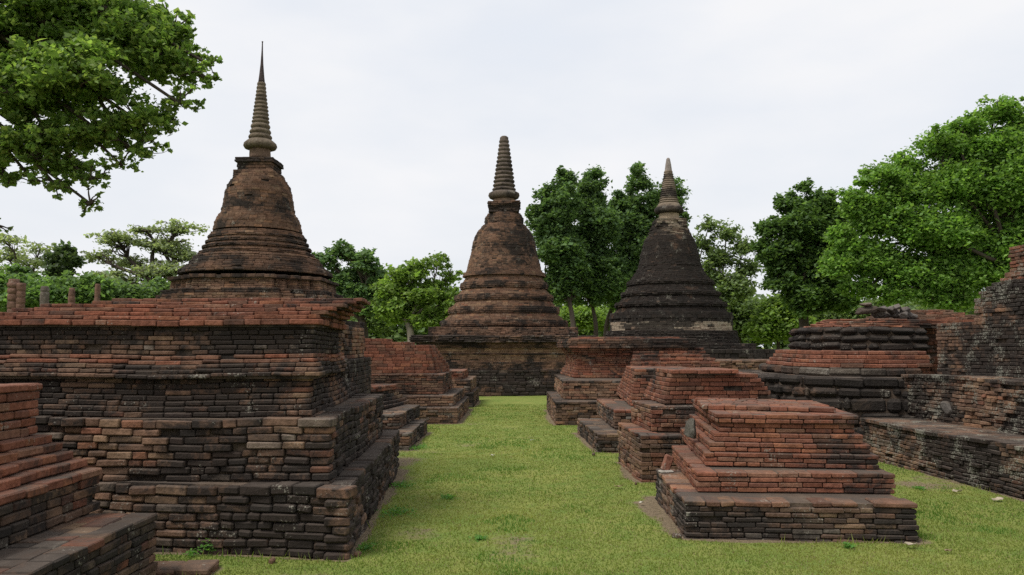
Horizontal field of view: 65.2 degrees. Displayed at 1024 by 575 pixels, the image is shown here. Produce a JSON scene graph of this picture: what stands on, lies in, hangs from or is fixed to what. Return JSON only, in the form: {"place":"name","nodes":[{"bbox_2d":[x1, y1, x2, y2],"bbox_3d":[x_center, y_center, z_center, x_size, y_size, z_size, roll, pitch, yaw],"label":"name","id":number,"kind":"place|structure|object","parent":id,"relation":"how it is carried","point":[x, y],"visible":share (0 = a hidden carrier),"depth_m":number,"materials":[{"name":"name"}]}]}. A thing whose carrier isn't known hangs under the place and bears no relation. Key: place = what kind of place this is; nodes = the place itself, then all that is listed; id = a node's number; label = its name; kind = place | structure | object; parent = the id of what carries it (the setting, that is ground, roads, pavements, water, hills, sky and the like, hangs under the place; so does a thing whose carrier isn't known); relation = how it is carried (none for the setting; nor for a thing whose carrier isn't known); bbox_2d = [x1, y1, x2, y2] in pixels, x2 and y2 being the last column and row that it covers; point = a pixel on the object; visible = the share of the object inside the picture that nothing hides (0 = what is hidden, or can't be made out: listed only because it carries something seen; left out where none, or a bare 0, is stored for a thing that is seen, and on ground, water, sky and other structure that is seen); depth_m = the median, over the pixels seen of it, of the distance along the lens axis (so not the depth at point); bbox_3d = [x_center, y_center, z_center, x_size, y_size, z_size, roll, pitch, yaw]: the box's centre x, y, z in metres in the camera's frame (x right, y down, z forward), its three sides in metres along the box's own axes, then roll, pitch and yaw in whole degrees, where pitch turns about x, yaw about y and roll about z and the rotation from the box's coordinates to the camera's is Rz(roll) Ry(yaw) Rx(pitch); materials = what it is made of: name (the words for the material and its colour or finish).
{"place":"outdoors","nodes":[
{"label":"outdoors","id":0,"kind":"place"},
{"bbox_2d":[40,286,49,303],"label":"ruined column","id":1,"kind":"structure","parent":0,"point":[44,294],"depth_m":25.95,"materials":[{"name":"stone"}]},
{"bbox_2d":[68,288,74,303],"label":"ruined column","id":2,"kind":"structure","parent":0,"point":[71,296],"depth_m":30.96,"materials":[{"name":"brick"}]},
{"bbox_2d":[94,284,100,300],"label":"ruined column","id":3,"kind":"structure","parent":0,"point":[97,290],"depth_m":30.99,"materials":[{"name":"stone"}]},
{"bbox_2d":[0,0,1023,346],"label":"sky","id":4,"kind":"structure","parent":0,"point":[388,119],"materials":[{"name":"white"}]},
{"bbox_2d":[153,347,1023,574],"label":"ground","id":5,"kind":"structure","parent":0,"point":[650,507],"depth_m":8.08,"materials":[{"name":"green plant"}]},
{"bbox_2d":[7,279,19,311],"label":"ruined column","id":6,"kind":"structure","parent":5,"relation":"on","point":[11,292],"depth_m":25.90,"materials":[{"name":"brick"}]},
{"bbox_2d":[16,283,25,307],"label":"ruined column","id":7,"kind":"structure","parent":5,"relation":"on","point":[20,294],"depth_m":25.94,"materials":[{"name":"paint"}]},
{"bbox_2d":[0,232,56,279],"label":"rain tree","id":8,"kind":"object","parent":5,"relation":"on","point":[14,255],"visible":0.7,"depth_m":61.75,"materials":[{"name":"green plant"}]},
{"bbox_2d":[0,263,68,311],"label":"bush","id":9,"kind":"object","parent":5,"relation":"on","point":[33,286],"visible":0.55,"depth_m":45.47,"materials":[{"name":"green plant"}]},
{"bbox_2d":[39,239,86,277],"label":"tree","id":10,"kind":"object","parent":5,"relation":"on","point":[60,258],"visible":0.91,"depth_m":55.94,"materials":[{"name":"green plant"}]},
{"bbox_2d":[0,383,157,574],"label":"brick pedestal","id":11,"kind":"object","parent":5,"relation":"on","point":[49,525],"visible":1,"depth_m":5.68,"materials":[{"name":"brown brick"}]},
{"bbox_2d":[41,270,123,303],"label":"bush","id":12,"kind":"object","parent":5,"relation":"on","point":[84,285],"visible":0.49,"depth_m":47.20,"materials":[{"name":"green plant"}]},
{"bbox_2d":[0,0,222,233],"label":"broadleaf tree","id":13,"kind":"object","parent":5,"relation":"on","point":[58,58],"visible":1,"depth_m":9.46,"materials":[{"name":"green plant"}]},
{"bbox_2d":[112,276,171,298],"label":"bush","id":14,"kind":"object","parent":5,"relation":"on","point":[152,288],"visible":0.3,"depth_m":49.54,"materials":[{"name":"green plant"}]},
{"bbox_2d":[77,218,210,287],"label":"rain tree","id":15,"kind":"object","parent":5,"relation":"on","point":[170,247],"visible":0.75,"depth_m":58.03,"materials":[{"name":"green plant"}]},
{"bbox_2d":[153,559,218,574],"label":"footing slab","id":16,"kind":"structure","parent":5,"relation":"on","point":[198,567],"depth_m":6.30,"materials":[{"name":"stone"}]},
{"bbox_2d":[0,298,399,559],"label":"brick platform","id":17,"kind":"structure","parent":5,"relation":"on","point":[245,426],"depth_m":7.37,"materials":[{"name":"brown brick"}]},
{"bbox_2d":[155,41,364,353],"bbox_3d":[-5.436,-1.134,17.122,3.954,8.490,3.948,0,-4,0],"label":"stupa","id":18,"kind":"object","parent":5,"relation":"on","point":[255,245],"visible":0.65,"depth_m":16.29,"materials":[{"name":"brick"}]},
{"bbox_2d":[268,557,275,563],"bbox_3d":[-1.982,2.259,6.610,0.042,0.046,0.067,9,0,5],"label":"brick fragment","id":19,"kind":"object","parent":5,"relation":"on","point":[272,560],"visible":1,"depth_m":6.59,"materials":[{"name":"brown brick"}]},
{"bbox_2d":[311,238,391,337],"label":"dark tree","id":20,"kind":"object","parent":5,"relation":"on","point":[365,268],"visible":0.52,"depth_m":43.77,"materials":[{"name":"green plant"}]},
{"bbox_2d":[354,551,361,556],"bbox_3d":[-1.319,2.275,6.836,0.058,0.046,0.092,8,-14,0],"label":"brick fragment","id":21,"kind":"object","parent":5,"relation":"on","point":[356,553],"visible":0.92,"depth_m":6.80,"materials":[{"name":"brown brick"}]},
{"bbox_2d":[347,315,396,336],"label":"bush","id":22,"kind":"object","parent":5,"relation":"on","point":[373,326],"visible":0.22,"depth_m":58.91,"materials":[{"name":"green plant"}]},
{"bbox_2d":[370,384,427,450],"bbox_3d":[-2.695,2.470,15.551,1.967,1.080,3.747,0,-4,0],"label":"brick pedestal","id":23,"kind":"object","parent":5,"relation":"on","point":[399,415],"visible":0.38,"depth_m":15.47,"materials":[{"name":"brown brick"}]},
{"bbox_2d":[363,338,468,423],"bbox_3d":[-2.902,2.318,20.261,3.436,2.052,4.201,0,-4,0],"label":"brick pedestal","id":24,"kind":"object","parent":5,"relation":"on","point":[421,375],"visible":0.53,"depth_m":19.95,"materials":[{"name":"brown brick"}]},
{"bbox_2d":[368,250,464,341],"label":"light tree","id":25,"kind":"object","parent":5,"relation":"on","point":[402,288],"visible":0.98,"depth_m":40.75,"materials":[{"name":"green plant"}]},
{"bbox_2d":[450,369,479,407],"bbox_3d":[-2.563,3.057,24.295,3.034,1.139,3.261,0,-4,0],"label":"brick pedestal","id":26,"kind":"object","parent":5,"relation":"on","point":[460,378],"visible":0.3,"depth_m":22.98,"materials":[{"name":"brown brick"}]},
{"bbox_2d":[409,136,595,395],"bbox_3d":[-0.314,-0.941,31.152,6.566,10.090,6.568,0,-4,0],"label":"stupa","id":27,"kind":"object","parent":5,"relation":"on","point":[502,329],"visible":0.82,"depth_m":29.06,"materials":[{"name":"brick"}]},
{"bbox_2d":[183,444,928,556],"bbox_3d":[1.187,2.485,10.502,7.991,0.154,7.621,0,-4,0],"label":"clover","id":28,"kind":"object","parent":5,"relation":"on","point":[480,537],"visible":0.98,"depth_m":8.42,"materials":[{"name":"green plant"}]},
{"bbox_2d":[524,165,598,326],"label":"tall tree","id":29,"kind":"object","parent":5,"relation":"on","point":[552,216],"visible":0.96,"depth_m":45.84,"materials":[{"name":"green plant"}]},
{"bbox_2d":[559,304,607,331],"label":"bush","id":30,"kind":"object","parent":5,"relation":"on","point":[583,316],"visible":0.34,"depth_m":59.30,"materials":[{"name":"green plant"}]},
{"bbox_2d":[571,164,632,336],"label":"tall tree","id":31,"kind":"object","parent":5,"relation":"on","point":[599,222],"visible":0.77,"depth_m":47.49,"materials":[{"name":"green plant"}]},
{"bbox_2d":[589,304,614,331],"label":"bush","id":32,"kind":"object","parent":5,"relation":"on","point":[601,329],"visible":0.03,"depth_m":61.66,"materials":[{"name":"green plant"}]},
{"bbox_2d":[546,337,719,424],"bbox_3d":[3.046,2.303,20.482,4.242,2.107,5.534,0,-4,0],"label":"brick pedestal","id":33,"kind":"object","parent":5,"relation":"on","point":[593,369],"visible":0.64,"depth_m":20.25,"materials":[{"name":"brown brick"}]},
{"bbox_2d":[577,366,688,452],"bbox_3d":[2.618,2.320,15.992,2.606,1.442,5.379,0,-4,0],"label":"brick pedestal","id":34,"kind":"object","parent":5,"relation":"on","point":[599,434],"visible":0.42,"depth_m":15.21,"materials":[{"name":"brown brick"}]},
{"bbox_2d":[602,161,692,336],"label":"tall tree","id":35,"kind":"object","parent":5,"relation":"on","point":[637,216],"visible":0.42,"depth_m":49.76,"materials":[{"name":"green plant"}]},
{"bbox_2d":[368,287,980,348],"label":"distant wood","id":36,"kind":"object","parent":5,"relation":"on","point":[401,334],"visible":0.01,"depth_m":89.85,"materials":[{"name":"green plant"}]},
{"bbox_2d":[672,533,681,538],"bbox_3d":[1.536,2.317,7.457,0.089,0.046,0.055,2,-3,37],"label":"brick fragment","id":37,"kind":"object","parent":5,"relation":"on","point":[676,535],"visible":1,"depth_m":7.44,"materials":[{"name":"brick"}]},
{"bbox_2d":[605,158,755,348],"bbox_3d":[6.330,-0.550,32.120,5.414,9.440,5.404,0,-4,0],"label":"stupa","id":38,"kind":"object","parent":5,"relation":"on","point":[670,291],"visible":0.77,"depth_m":30.64,"materials":[{"name":"brick"}]},
{"bbox_2d":[617,367,776,481],"bbox_3d":[2.938,1.975,11.837,2.653,1.545,2.836,0,-4,0],"label":"brick pedestal","id":39,"kind":"object","parent":5,"relation":"on","point":[650,435],"visible":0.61,"depth_m":11.42,"materials":[{"name":"brown brick"}]},
{"bbox_2d":[692,214,764,313],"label":"sparse tree","id":40,"kind":"object","parent":5,"relation":"on","point":[737,284],"visible":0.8,"depth_m":45.77,"materials":[{"name":"green plant"}]},
{"bbox_2d":[713,359,768,369],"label":"brick wall","id":41,"kind":"structure","parent":5,"relation":"on","point":[751,364],"depth_m":22.42,"materials":[{"name":"brown brick"}]},
{"bbox_2d":[702,349,790,358],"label":"boundary wall","id":42,"kind":"structure","parent":5,"relation":"on","point":[741,353],"depth_m":26.91,"materials":[{"name":"brick"}]},
{"bbox_2d":[728,293,765,345],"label":"bush","id":43,"kind":"object","parent":5,"relation":"on","point":[741,310],"visible":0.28,"depth_m":50.78,"materials":[{"name":"green plant"}]},
{"bbox_2d":[741,294,821,348],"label":"bush","id":44,"kind":"object","parent":5,"relation":"on","point":[770,323],"visible":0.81,"depth_m":45.26,"materials":[{"name":"green plant"}]},
{"bbox_2d":[655,398,919,542],"bbox_3d":[2.769,1.939,9.088,2.229,1.230,3.361,0,-4,5],"label":"brick pedestal","id":45,"kind":"object","parent":5,"relation":"on","point":[778,470],"visible":0.96,"depth_m":7.98,"materials":[{"name":"brown brick"}]},
{"bbox_2d":[658,470,673,472],"bbox_3d":[1.762,2.104,9.152,0.162,0.026,0.120,1,-4,-11],"label":"pale tile","id":46,"kind":"object","parent":45,"relation":"on","point":[665,471],"visible":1,"depth_m":9.11,"materials":[{"name":"stone"}]},
{"bbox_2d":[661,454,673,469],"bbox_3d":[1.787,2.023,9.214,0.102,0.190,0.068,23,-7,-6],"label":"loose brick","id":47,"kind":"object","parent":45,"relation":"on","point":[667,462],"visible":0.9,"depth_m":9.19,"materials":[{"name":"red brick"}]},
{"bbox_2d":[684,418,695,438],"bbox_3d":[2.063,1.630,9.257,0.122,0.232,0.166,0,-4,0],"label":"carved stone","id":48,"kind":"object","parent":45,"relation":"on","point":[690,429],"visible":1,"depth_m":9.22,"materials":[{"name":"stone"}]},
{"bbox_2d":[748,177,862,327],"bbox_3d":[13.972,-0.298,38.115,5.449,10.044,3.823,0,-4,0],"label":"dark tree","id":49,"kind":"object","parent":5,"relation":"on","point":[789,256],"visible":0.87,"depth_m":37.52,"materials":[{"name":"green plant"}]},
{"bbox_2d":[787,298,886,342],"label":"bush","id":50,"kind":"object","parent":5,"relation":"on","point":[833,315],"visible":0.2,"depth_m":54.98,"materials":[{"name":"green plant"}]},
{"bbox_2d":[738,309,975,441],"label":"laterite platform","id":51,"kind":"structure","parent":5,"relation":"on","point":[858,367],"depth_m":13.94,"materials":[{"name":"brick"}]},
{"bbox_2d":[855,306,879,314],"bbox_3d":[6.756,0.434,15.191,0.418,0.163,0.326,0,-4,0],"label":"rubble stone","id":52,"kind":"object","parent":51,"relation":"on","point":[867,310],"visible":0.95,"depth_m":15.09,"materials":[{"name":"stone"}]},
{"bbox_2d":[859,303,871,306],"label":"rubble stone","id":53,"kind":"object","parent":52,"relation":"on","point":[866,304],"visible":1,"depth_m":15.09,"materials":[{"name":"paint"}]},
{"bbox_2d":[871,311,884,318],"bbox_3d":[6.992,0.495,15.238,0.248,0.212,0.270,0,-4,0],"label":"rubble stone","id":54,"kind":"object","parent":51,"relation":"on","point":[880,314],"visible":0.63,"depth_m":15.15,"materials":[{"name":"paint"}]},
{"bbox_2d":[876,306,887,311],"bbox_3d":[6.939,0.403,15.015,0.201,0.127,0.198,0,-4,0],"label":"rubble stone","id":55,"kind":"object","parent":51,"relation":"on","point":[883,308],"visible":1,"depth_m":14.95,"materials":[{"name":"stone"}]},
{"bbox_2d":[883,311,891,317],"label":"rubble stone","id":56,"kind":"object","parent":51,"relation":"on","point":[888,315],"visible":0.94,"depth_m":15.15,"materials":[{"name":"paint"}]},
{"bbox_2d":[892,309,899,318],"bbox_3d":[7.316,0.502,15.205,0.315,0.176,0.225,-3,-5,34],"label":"rubble stone","id":57,"kind":"object","parent":51,"relation":"on","point":[895,315],"visible":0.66,"depth_m":15.14,"materials":[{"name":"stone"}]},
{"bbox_2d":[887,306,897,314],"bbox_3d":[7.189,0.433,15.159,0.215,0.164,0.231,-2,-4,25],"label":"rubble stone","id":58,"kind":"object","parent":57,"relation":"on","point":[891,310],"visible":0.78,"depth_m":15.09,"materials":[{"name":"stone"}]},
{"bbox_2d":[893,304,900,309],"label":"rubble stone","id":59,"kind":"object","parent":58,"relation":"on","point":[896,306],"visible":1,"depth_m":14.99,"materials":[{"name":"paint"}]},
{"bbox_2d":[897,311,907,318],"bbox_3d":[7.348,0.528,15.065,0.178,0.173,0.269,-1,-4,15],"label":"rubble stone","id":60,"kind":"object","parent":51,"relation":"on","point":[902,315],"visible":0.93,"depth_m":14.97,"materials":[{"name":"stone"}]},
{"bbox_2d":[900,306,910,313],"bbox_3d":[7.410,0.443,15.063,0.192,0.174,0.199,-1,-4,18],"label":"rubble stone","id":61,"kind":"object","parent":60,"relation":"on","point":[904,309],"visible":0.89,"depth_m":15.01,"materials":[{"name":"stone"}]},
{"bbox_2d":[907,314,917,318],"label":"rubble stone","id":62,"kind":"object","parent":51,"relation":"on","point":[915,316],"visible":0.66,"depth_m":15.09,"materials":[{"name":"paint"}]},
{"bbox_2d":[815,94,1023,311],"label":"tree","id":63,"kind":"object","parent":5,"relation":"on","point":[974,176],"visible":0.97,"depth_m":31.67,"materials":[{"name":"green plant"}]},
{"bbox_2d":[858,245,1023,498],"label":"brick wall","id":64,"kind":"structure","parent":5,"relation":"on","point":[964,423],"depth_m":11.52,"materials":[{"name":"brick"}]},
{"bbox_2d":[992,497,1003,500],"bbox_3d":[5.538,2.410,9.118,0.132,0.035,0.077,0,-4,0],"label":"dry leaf","id":65,"kind":"object","parent":5,"relation":"on","point":[999,498],"visible":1,"depth_m":9.12,"materials":[{"name":"beige plant"}]}
]}

